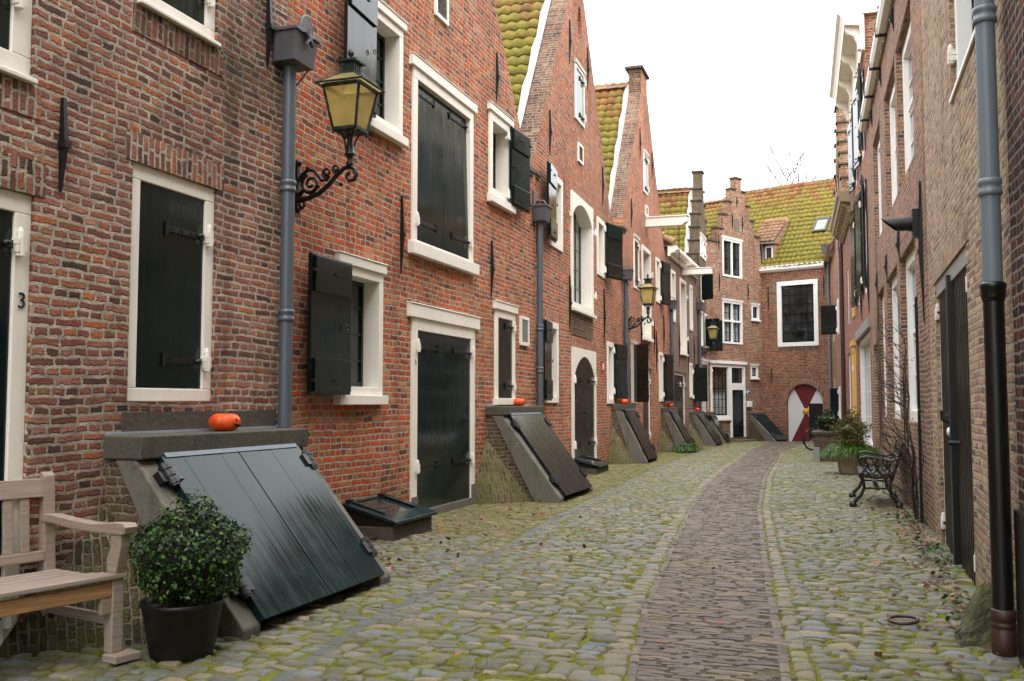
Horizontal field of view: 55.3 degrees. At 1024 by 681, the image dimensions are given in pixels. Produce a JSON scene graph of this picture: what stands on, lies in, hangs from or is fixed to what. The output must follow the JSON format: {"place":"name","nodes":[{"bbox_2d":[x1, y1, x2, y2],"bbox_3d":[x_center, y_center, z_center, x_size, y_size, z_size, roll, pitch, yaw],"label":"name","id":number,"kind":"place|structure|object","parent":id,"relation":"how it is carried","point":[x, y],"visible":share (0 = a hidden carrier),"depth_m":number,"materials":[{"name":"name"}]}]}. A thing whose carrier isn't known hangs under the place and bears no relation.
{"place":"outdoors","nodes":[
{"label":"outdoors","id":0,"kind":"place"},
{"bbox_2d":[0,534,512,680],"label":"cobbled pavement","id":1,"kind":"structure","parent":0,"point":[285,643],"depth_m":5.78,"materials":[{"name":"stone"}]},
{"bbox_2d":[0,471,140,664],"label":"garden bench","id":2,"kind":"object","parent":1,"relation":"on","point":[48,578],"visible":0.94,"depth_m":5.30,"materials":[{"name":"brown wood"}]},
{"bbox_2d":[129,488,252,661],"bbox_3d":[-1.776,1.283,5.469,0.720,0.915,0.688,2,-4,-30],"label":"potted boxwood","id":3,"kind":"object","parent":1,"relation":"on","point":[187,566],"visible":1,"depth_m":5.29,"materials":[{"name":"plant"}]},
{"bbox_2d":[291,505,678,680],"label":"cobbled pavement","id":4,"kind":"structure","parent":0,"point":[367,661],"depth_m":6.44,"materials":[{"name":"stone"}]},
{"bbox_2d":[419,503,574,539],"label":"pavement","id":5,"kind":"structure","parent":0,"point":[479,525],"depth_m":11.73,"materials":[{"name":"stone"}]},
{"bbox_2d":[0,443,1021,680],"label":"ground","id":6,"kind":"structure","parent":0,"point":[599,671],"depth_m":6.07,"materials":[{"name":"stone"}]},
{"bbox_2d":[0,0,320,644],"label":"brick house","id":7,"kind":"structure","parent":6,"relation":"on","point":[148,183],"depth_m":6.51,"materials":[{"name":"brick"}]},
{"bbox_2d":[0,188,31,644],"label":"door","id":8,"kind":"structure","parent":7,"relation":"in","point":[15,208],"depth_m":5.53,"materials":[{"name":"beige paint"}]},
{"bbox_2d":[0,0,37,84],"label":"window","id":9,"kind":"structure","parent":7,"relation":"in","point":[15,15],"depth_m":5.59,"materials":[{"name":"beige paint"}]},
{"bbox_2d":[127,162,214,401],"bbox_3d":[-2.426,-0.368,6.879,0.183,1.590,0.920,-1,-4,19],"label":"window","id":10,"kind":"structure","parent":7,"relation":"in","point":[170,343],"depth_m":6.86,"materials":[{"name":"beige paint"}]},
{"bbox_2d":[137,0,220,47],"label":"window","id":11,"kind":"structure","parent":7,"relation":"in","point":[197,17],"depth_m":7.12,"materials":[{"name":"beige paint"}]},
{"bbox_2d":[0,426,389,658],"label":"cellar hatch","id":12,"kind":"object","parent":7,"relation":"attached to","point":[274,492],"visible":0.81,"depth_m":6.42,"materials":[{"name":"stone"}]},
{"bbox_2d":[208,411,240,430],"bbox_3d":[-2.091,0.587,7.121,0.232,0.141,0.227,-1,-4,19],"label":"pumpkin","id":13,"kind":"object","parent":12,"relation":"on","point":[225,421],"visible":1,"depth_m":7.04,"materials":[{"name":"orange plant"}]},
{"bbox_2d":[153,452,330,622],"bbox_3d":[-1.771,1.248,6.416,0.816,0.988,0.928,-1,-4,19],"label":"hatch door","id":14,"kind":"structure","parent":12,"relation":"in","point":[279,578],"depth_m":6.45,"materials":[{"name":"green paint"}]},
{"bbox_2d":[238,446,384,596],"bbox_3d":[-1.469,1.305,7.306,0.816,0.988,0.928,-1,-4,19],"label":"hatch door","id":15,"kind":"structure","parent":12,"relation":"in","point":[344,561],"depth_m":7.22,"materials":[{"name":"green paint"}]},
{"bbox_2d":[285,0,552,515],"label":"brick house","id":16,"kind":"structure","parent":6,"relation":"on","point":[415,327],"depth_m":11.86,"materials":[{"name":"brick"}]},
{"bbox_2d":[295,48,384,213],"bbox_3d":[-1.674,-1.984,9.219,0.824,1.555,0.491,-1,-4,19],"label":"street lamp","id":17,"kind":"object","parent":16,"relation":"attached to","point":[350,92],"visible":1,"depth_m":9.11,"materials":[{"name":"black metal"}]},
{"bbox_2d":[307,250,388,404],"bbox_3d":[-1.763,-0.121,10.151,0.398,1.574,1.830,-1,-4,19],"label":"window","id":18,"kind":"structure","parent":16,"relation":"in","point":[345,326],"depth_m":9.91,"materials":[{"name":"beige paint"}]},
{"bbox_2d":[344,0,408,147],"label":"window","id":19,"kind":"structure","parent":16,"relation":"in","point":[374,32],"depth_m":11.26,"materials":[{"name":"beige paint"}]},
{"bbox_2d":[342,493,437,541],"bbox_3d":[-1.313,1.917,10.413,0.680,0.500,1.060,-1,-4,19],"label":"cellar light","id":20,"kind":"object","parent":16,"relation":"attached to","point":[384,516],"visible":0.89,"depth_m":10.10,"materials":[{"name":"black paint"}]},
{"bbox_2d":[406,301,480,507],"bbox_3d":[-0.888,0.892,12.672,0.163,2.574,2.360,-1,-4,19],"label":"door","id":21,"kind":"structure","parent":16,"relation":"in","point":[442,378],"depth_m":12.55,"materials":[{"name":"black paint"}]},
{"bbox_2d":[408,51,479,275],"bbox_3d":[-0.925,-2.205,12.829,0.240,2.454,2.220,-1,-4,19],"label":"window","id":22,"kind":"structure","parent":16,"relation":"in","point":[442,115],"depth_m":12.74,"materials":[{"name":"beige paint"}]},
{"bbox_2d":[492,300,518,404],"bbox_3d":[-0.121,0.206,14.963,0.180,1.554,1.060,-1,-4,19],"label":"window","id":23,"kind":"structure","parent":16,"relation":"in","point":[504,313],"depth_m":14.91,"materials":[{"name":"beige paint"}]},
{"bbox_2d":[487,101,532,213],"bbox_3d":[-0.122,-2.745,15.197,0.430,1.494,1.646,-1,-4,19],"label":"window","id":24,"kind":"structure","parent":16,"relation":"in","point":[509,150],"depth_m":15.28,"materials":[{"name":"beige paint"}]},
{"bbox_2d":[475,405,592,504],"bbox_3d":[0.326,1.746,14.539,1.255,1.568,2.510,-1,-4,19],"label":"cellar hatch","id":25,"kind":"object","parent":16,"relation":"attached to","point":[526,456],"visible":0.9,"depth_m":14.02,"materials":[{"name":"grey brick"}]},
{"bbox_2d":[508,415,579,496],"bbox_3d":[0.455,1.669,14.337,0.877,1.162,0.883,-1,-4,19],"label":"hatch door","id":26,"kind":"structure","parent":25,"relation":"in","point":[558,476],"depth_m":14.27,"materials":[{"name":"paint"}]},
{"bbox_2d":[528,414,592,491],"bbox_3d":[0.743,1.723,15.185,0.877,1.162,0.883,-1,-4,19],"label":"hatch door","id":27,"kind":"structure","parent":25,"relation":"in","point":[543,425],"depth_m":15.12,"materials":[{"name":"paint"}]},
{"bbox_2d":[267,505,581,680],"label":"gutter setts","id":28,"kind":"structure","parent":6,"relation":"on","point":[332,644],"depth_m":6.54,"materials":[{"name":"stone"}]},
{"bbox_2d":[495,0,633,463],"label":"brick house","id":29,"kind":"structure","parent":6,"relation":"on","point":[585,305],"depth_m":19.80,"materials":[{"name":"brick"}]},
{"bbox_2d":[543,319,558,402],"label":"window","id":30,"kind":"structure","parent":29,"relation":"in","point":[551,329],"depth_m":17.25,"materials":[{"name":"beige paint"}]},
{"bbox_2d":[547,161,562,251],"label":"window","id":31,"kind":"structure","parent":29,"relation":"in","point":[554,184],"depth_m":17.75,"materials":[{"name":"beige paint"}]},
{"bbox_2d":[574,58,586,128],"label":"window","id":32,"kind":"structure","parent":29,"relation":"in","point":[579,72],"depth_m":20.49,"materials":[{"name":"beige paint"}]},
{"bbox_2d":[569,189,596,318],"bbox_3d":[1.379,-1.747,20.518,0.360,2.420,2.356,-1,-4,17],"label":"window","id":33,"kind":"structure","parent":29,"relation":"in","point":[582,234],"depth_m":21.30,"materials":[{"name":"beige paint"}]},
{"bbox_2d":[571,346,596,463],"bbox_3d":[1.475,1.413,20.423,0.203,2.460,2.300,-1,-4,17],"label":"door","id":34,"kind":"structure","parent":29,"relation":"in","point":[583,361],"depth_m":20.34,"materials":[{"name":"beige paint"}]},
{"bbox_2d":[574,455,610,474],"bbox_3d":[1.590,2.554,19.762,0.600,0.420,1.260,-1,-4,17],"label":"cellar light","id":35,"kind":"object","parent":29,"relation":"attached to","point":[592,465],"visible":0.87,"depth_m":19.33,"materials":[{"name":"black paint"}]},
{"bbox_2d":[596,216,624,280],"bbox_3d":[2.111,-2.096,22.747,0.431,1.320,1.653,-2,-4,29],"label":"window","id":36,"kind":"structure","parent":29,"relation":"in","point":[609,236],"depth_m":22.79,"materials":[{"name":"beige paint"}]},
{"bbox_2d":[607,341,629,403],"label":"window","id":37,"kind":"structure","parent":29,"relation":"in","point":[617,355],"depth_m":23.54,"materials":[{"name":"beige paint"}]},
{"bbox_2d":[608,404,657,463],"bbox_3d":[2.926,2.348,23.820,0.952,1.608,2.380,-1,-4,17],"label":"cellar hatch","id":38,"kind":"object","parent":29,"relation":"attached to","point":[630,442],"visible":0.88,"depth_m":23.29,"materials":[{"name":"grey brick"}]},
{"bbox_2d":[623,410,652,459],"bbox_3d":[3.047,2.282,23.645,0.619,1.197,0.828,-1,-4,17],"label":"hatch door","id":39,"kind":"structure","parent":38,"relation":"in","point":[644,448],"depth_m":23.53,"materials":[{"name":"paint"}]},
{"bbox_2d":[630,410,657,457],"bbox_3d":[3.288,2.333,24.451,0.619,1.197,0.828,-1,-4,17],"label":"hatch door","id":40,"kind":"structure","parent":38,"relation":"in","point":[635,414],"depth_m":24.40,"materials":[{"name":"paint"}]},
{"bbox_2d":[594,65,688,452],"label":"brick house","id":41,"kind":"structure","parent":6,"relation":"on","point":[626,138],"depth_m":28.25,"materials":[{"name":"brick"}]},
{"bbox_2d":[633,233,640,290],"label":"window","id":42,"kind":"structure","parent":41,"relation":"in","point":[636,246],"depth_m":26.88,"materials":[{"name":"beige paint"}]},
{"bbox_2d":[631,340,650,402],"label":"window","id":43,"kind":"structure","parent":41,"relation":"in","point":[639,352],"depth_m":25.62,"materials":[{"name":"beige paint"}]},
{"bbox_2d":[629,274,657,331],"bbox_3d":[3.361,-0.955,25.351,0.824,1.555,0.491,-1,-4,18],"label":"street lamp","id":44,"kind":"object","parent":41,"relation":"attached to","point":[647,289],"visible":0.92,"depth_m":25.22,"materials":[{"name":"yellow metal"}]},
{"bbox_2d":[643,148,649,195],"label":"window","id":45,"kind":"structure","parent":41,"relation":"in","point":[646,189],"depth_m":28.60,"materials":[{"name":"beige paint"}]},
{"bbox_2d":[643,369,650,439],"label":"door","id":46,"kind":"structure","parent":41,"relation":"in","point":[646,405],"depth_m":28.65,"materials":[{"name":"beige paint"}]},
{"bbox_2d":[641,244,653,342],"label":"window","id":47,"kind":"structure","parent":41,"relation":"in","point":[645,253],"depth_m":28.89,"materials":[{"name":"beige paint"}]},
{"bbox_2d":[655,257,671,305],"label":"window","id":48,"kind":"structure","parent":41,"relation":"in","point":[665,297],"depth_m":30.69,"materials":[{"name":"beige paint"}]},
{"bbox_2d":[659,352,674,401],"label":"window","id":49,"kind":"structure","parent":41,"relation":"in","point":[667,394],"depth_m":30.90,"materials":[{"name":"beige paint"}]},
{"bbox_2d":[658,407,696,452],"bbox_3d":[5.197,2.893,30.882,0.993,1.598,2.380,-1,-4,18],"label":"cellar hatch","id":50,"kind":"object","parent":41,"relation":"attached to","point":[674,431],"visible":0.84,"depth_m":30.37,"materials":[{"name":"grey concrete"}]},
{"bbox_2d":[309,457,1006,676],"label":"fallen leaves","id":51,"kind":"object","parent":6,"relation":"on","point":[927,586],"visible":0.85,"depth_m":8.74,"materials":[{"name":"brown plant"}]},
{"bbox_2d":[662,232,712,429],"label":"brick house","id":52,"kind":"structure","parent":6,"relation":"on","point":[690,383],"depth_m":35.91,"materials":[{"name":"brick"}]},
{"bbox_2d":[674,372,684,424],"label":"door","id":53,"kind":"structure","parent":52,"relation":"in","point":[679,384],"depth_m":34.76,"materials":[{"name":"beige paint"}]},
{"bbox_2d":[679,277,688,356],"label":"window","id":54,"kind":"structure","parent":52,"relation":"in","point":[683,298],"depth_m":35.94,"materials":[{"name":"beige paint"}]},
{"bbox_2d":[689,363,708,401],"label":"window","id":55,"kind":"structure","parent":52,"relation":"in","point":[700,374],"depth_m":37.32,"materials":[{"name":"beige paint"}]},
{"bbox_2d":[688,411,721,446],"bbox_3d":[7.194,3.391,36.710,1.094,1.508,2.730,-1,-4,19],"label":"cellar hatch","id":56,"kind":"object","parent":52,"relation":"attached to","point":[701,431],"visible":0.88,"depth_m":36.23,"materials":[{"name":"grey concrete"}]},
{"bbox_2d":[657,170,722,411],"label":"brick house","id":57,"kind":"structure","parent":6,"relation":"on","point":[689,201],"depth_m":40.63,"materials":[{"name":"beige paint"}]},
{"bbox_2d":[701,274,714,301],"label":"window","id":58,"kind":"structure","parent":57,"relation":"in","point":[706,279],"depth_m":39.81,"materials":[{"name":"beige paint"}]},
{"bbox_2d":[704,313,722,350],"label":"window","id":59,"kind":"structure","parent":57,"relation":"in","point":[718,343],"depth_m":40.81,"materials":[{"name":"beige paint"}]},
{"bbox_2d":[704,412,730,443],"bbox_3d":[8.485,3.706,40.627,1.024,1.498,1.760,-1,-4,19],"label":"cellar hatch","id":60,"kind":"object","parent":57,"relation":"attached to","point":[719,429],"visible":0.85,"depth_m":39.96,"materials":[{"name":"grey"}]},
{"bbox_2d":[704,176,762,441],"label":"brick house","id":61,"kind":"structure","parent":6,"relation":"on","point":[735,365],"depth_m":43.32,"materials":[{"name":"brick"}]},
{"bbox_2d":[710,363,731,420],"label":"window","id":62,"kind":"structure","parent":61,"relation":"in","point":[718,397],"depth_m":42.21,"materials":[{"name":"white paint"}]},
{"bbox_2d":[721,235,742,278],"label":"window","id":63,"kind":"structure","parent":61,"relation":"in","point":[731,247],"depth_m":43.21,"materials":[{"name":"white paint"}]},
{"bbox_2d":[721,298,743,344],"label":"window","id":64,"kind":"structure","parent":61,"relation":"in","point":[732,322],"depth_m":43.03,"materials":[{"name":"white paint"}]},
{"bbox_2d":[730,364,744,385],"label":"transom window","id":65,"kind":"structure","parent":61,"relation":"in","point":[737,372],"depth_m":43.20,"materials":[{"name":"white paint"}]},
{"bbox_2d":[730,386,745,437],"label":"door","id":66,"kind":"structure","parent":61,"relation":"in","point":[737,394],"depth_m":42.99,"materials":[{"name":"white paint"}]},
{"bbox_2d":[748,412,788,441],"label":"cellar hatch","id":67,"kind":"object","parent":61,"relation":"attached to","point":[762,427],"visible":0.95,"depth_m":43.38,"materials":[{"name":"grey concrete"}]},
{"bbox_2d":[724,178,834,440],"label":"brick house","id":68,"kind":"structure","parent":6,"relation":"on","point":[792,222],"depth_m":44.20,"materials":[{"name":"brick"}]},
{"bbox_2d":[777,279,818,346],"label":"window","id":69,"kind":"structure","parent":68,"relation":"in","point":[797,301],"depth_m":43.84,"materials":[{"name":"glass"}]},
{"bbox_2d":[763,133,829,185],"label":"bare tree","id":70,"kind":"object","parent":6,"relation":"on","point":[796,168],"visible":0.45,"depth_m":59.69,"materials":[{"name":"brown plant"}]},
{"bbox_2d":[812,409,842,461],"bbox_3d":[8.321,2.474,25.186,1.110,1.414,1.650,-1,-4,19],"label":"potted plant","id":71,"kind":"object","parent":6,"relation":"on","point":[823,436],"visible":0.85,"depth_m":24.62,"materials":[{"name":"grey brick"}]},
{"bbox_2d":[820,106,848,426],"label":"brick house","id":72,"kind":"structure","parent":6,"relation":"on","point":[831,318],"depth_m":36.19,"materials":[{"name":"white paint"}]},
{"bbox_2d":[820,298,838,335],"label":"window","id":73,"kind":"structure","parent":72,"relation":"in","point":[829,317],"depth_m":36.50,"materials":[{"name":"white paint"}]},
{"bbox_2d":[829,386,840,418],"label":"window","id":74,"kind":"structure","parent":72,"relation":"in","point":[835,403],"depth_m":36.25,"materials":[{"name":"white paint"}]},
{"bbox_2d":[829,190,857,420],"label":"brick house","id":75,"kind":"structure","parent":6,"relation":"on","point":[839,230],"depth_m":29.50,"materials":[{"name":"brick"}]},
{"bbox_2d":[850,339,856,419],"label":"door","id":76,"kind":"structure","parent":75,"relation":"in","point":[852,342],"depth_m":26.46,"materials":[{"name":"paint"}]},
{"bbox_2d":[829,1,879,466],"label":"brick house","id":77,"kind":"structure","parent":6,"relation":"on","point":[854,31],"depth_m":22.84,"materials":[{"name":"white paint"}]},
{"bbox_2d":[846,103,856,193],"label":"window","id":78,"kind":"structure","parent":77,"relation":"in","point":[852,173],"depth_m":25.61,"materials":[{"name":"white paint"}]},
{"bbox_2d":[848,202,859,307],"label":"window","id":79,"kind":"structure","parent":77,"relation":"in","point":[854,299],"depth_m":25.48,"materials":[{"name":"white paint"}]},
{"bbox_2d":[851,63,863,169],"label":"window","id":80,"kind":"structure","parent":77,"relation":"in","point":[857,100],"depth_m":22.84,"materials":[{"name":"white paint"}]},
{"bbox_2d":[853,175,866,296],"bbox_3d":[7.946,-2.301,22.051,0.345,2.500,2.401,-1,-4,16],"label":"window shutter","id":81,"kind":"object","parent":77,"relation":"in","point":[860,212],"depth_m":22.63,"materials":[{"name":"black wood"}]},
{"bbox_2d":[858,331,872,445],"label":"shop window","id":82,"kind":"structure","parent":77,"relation":"in","point":[865,353],"depth_m":24.83,"materials":[{"name":"white paint"}]},
{"bbox_2d":[858,0,934,532],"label":"brick house","id":83,"kind":"structure","parent":6,"relation":"on","point":[892,106],"depth_m":13.77,"materials":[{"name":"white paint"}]},
{"bbox_2d":[889,80,896,205],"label":"window","id":84,"kind":"structure","parent":83,"relation":"in","point":[892,97],"depth_m":15.76,"materials":[{"name":"white paint"}]},
{"bbox_2d":[892,274,900,418],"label":"window","id":85,"kind":"structure","parent":83,"relation":"in","point":[894,296],"depth_m":15.99,"materials":[{"name":"white paint"}]},
{"bbox_2d":[874,223,923,522],"bbox_3d":[4.668,0.281,11.837,0.439,3.796,2.817,-1,-4,19],"label":"climbing vine","id":86,"kind":"object","parent":83,"relation":"attached to","point":[913,482],"visible":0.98,"depth_m":11.59,"materials":[{"name":"brown plant"}]},
{"bbox_2d":[902,19,913,174],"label":"window","id":87,"kind":"structure","parent":83,"relation":"in","point":[906,51],"depth_m":13.54,"materials":[{"name":"white paint"}]},
{"bbox_2d":[906,247,917,421],"bbox_3d":[5.314,-0.073,12.757,0.100,2.270,2.100,-1,-4,17],"label":"window","id":88,"kind":"structure","parent":83,"relation":"in","point":[910,261],"depth_m":13.58,"materials":[{"name":"white paint"}]},
{"bbox_2d":[921,0,1018,657],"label":"brick house","id":89,"kind":"structure","parent":6,"relation":"on","point":[975,466],"depth_m":7.08,"materials":[{"name":"brick"}]},
{"bbox_2d":[947,0,974,103],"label":"window","id":90,"kind":"structure","parent":89,"relation":"in","point":[964,30],"depth_m":7.99,"materials":[{"name":"white paint"}]},
{"bbox_2d":[1003,0,1023,667],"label":"brick house","id":91,"kind":"structure","parent":6,"relation":"on","point":[1013,19],"depth_m":5.23,"materials":[{"name":"brick"}]},
{"bbox_2d":[516,462,670,505],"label":"brick pavement","id":92,"kind":"structure","parent":0,"point":[628,471],"depth_m":18.08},
{"bbox_2d":[597,510,686,680],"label":"cobbled pavement","id":93,"kind":"structure","parent":0,"point":[620,653],"depth_m":6.51,"materials":[{"name":"stone"}]},
{"bbox_2d":[585,462,727,508],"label":"cobbled pavement","id":94,"kind":"structure","parent":0,"point":[672,470],"depth_m":16.10,"materials":[{"name":"stone"}]},
{"bbox_2d":[626,509,691,680],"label":"edging","id":95,"kind":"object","parent":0,"point":[633,665],"depth_m":6.49,"materials":[{"name":"stone"}]},
{"bbox_2d":[648,442,739,461],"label":"brick pavement","id":96,"kind":"structure","parent":0,"point":[663,457],"depth_m":28.38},
{"bbox_2d":[678,463,731,509],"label":"cobbled pavement","id":97,"kind":"structure","parent":0,"point":[691,498],"depth_m":15.66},
{"bbox_2d":[635,460,797,680],"bbox_3d":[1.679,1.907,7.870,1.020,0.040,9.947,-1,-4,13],"label":"brick path","id":98,"kind":"structure","parent":0,"point":[657,624],"depth_m":6.62,"materials":[{"name":"brick"}]},
{"bbox_2d":[677,441,766,462],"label":"cobbled pavement","id":99,"kind":"structure","parent":0,"point":[729,452],"depth_m":29.20,"materials":[{"name":"stone"}]},
{"bbox_2d":[584,0,879,201],"label":"sky","id":100,"kind":"structure","parent":0,"point":[729,79],"materials":[{"name":"white"}]},
{"bbox_2d":[688,463,777,511],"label":"brick path","id":101,"kind":"structure","parent":0,"point":[734,484],"depth_m":15.73,"materials":[{"name":"brick"}]},
{"bbox_2d":[762,464,778,511],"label":"cobbled pavement","id":102,"kind":"structure","parent":0,"point":[767,491],"depth_m":15.56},
{"bbox_2d":[757,512,790,680],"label":"brick path","id":103,"kind":"structure","parent":0,"point":[784,667],"depth_m":6.50,"materials":[{"name":"brick"}]},
{"bbox_2d":[735,441,812,463],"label":"brick path","id":104,"kind":"structure","parent":0,"point":[768,453],"depth_m":30.28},
{"bbox_2d":[763,511,815,680],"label":"cobbled pavement","id":105,"kind":"structure","parent":0,"point":[803,668],"depth_m":6.50,"materials":[{"name":"stone"}]},
{"bbox_2d":[779,443,865,464],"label":"cobbled pavement","id":106,"kind":"structure","parent":0,"point":[802,455],"depth_m":26.66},
{"bbox_2d":[770,464,913,516],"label":"cobbled pavement","id":107,"kind":"structure","parent":0,"point":[786,475],"depth_m":15.07,"materials":[{"name":"stone"}]},
{"bbox_2d":[817,406,879,473],"bbox_3d":[6.707,1.959,19.410,1.352,1.336,1.384,0,-4,7],"label":"planter","id":108,"kind":"object","parent":107,"relation":"on","point":[848,447],"visible":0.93,"depth_m":19.20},
{"bbox_2d":[849,440,903,508],"bbox_3d":[5.106,1.847,13.754,0.711,0.864,1.502,-1,-4,19],"label":"iron bench","id":109,"kind":"object","parent":107,"relation":"on","point":[867,469],"visible":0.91,"depth_m":13.13,"materials":[{"name":"metal"}]},
{"bbox_2d":[771,513,1023,680],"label":"cobbled pavement","id":110,"kind":"structure","parent":0,"point":[816,631],"depth_m":6.91,"materials":[{"name":"stone"}]},
{"bbox_2d":[888,511,975,621],"bbox_3d":[3.794,1.932,9.024,0.440,0.099,6.562,-1,-4,19],"label":"ivy","id":111,"kind":"object","parent":110,"relation":"on","point":[931,549],"visible":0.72,"depth_m":8.61,"materials":[{"name":"green plant"}]},
{"bbox_2d":[952,582,991,647],"bbox_3d":[2.687,1.598,5.674,0.265,0.393,0.198,0,-4,-1],"label":"guard stone","id":112,"kind":"object","parent":110,"relation":"on","point":[974,628],"visible":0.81,"depth_m":5.62,"materials":[{"name":"stone"}]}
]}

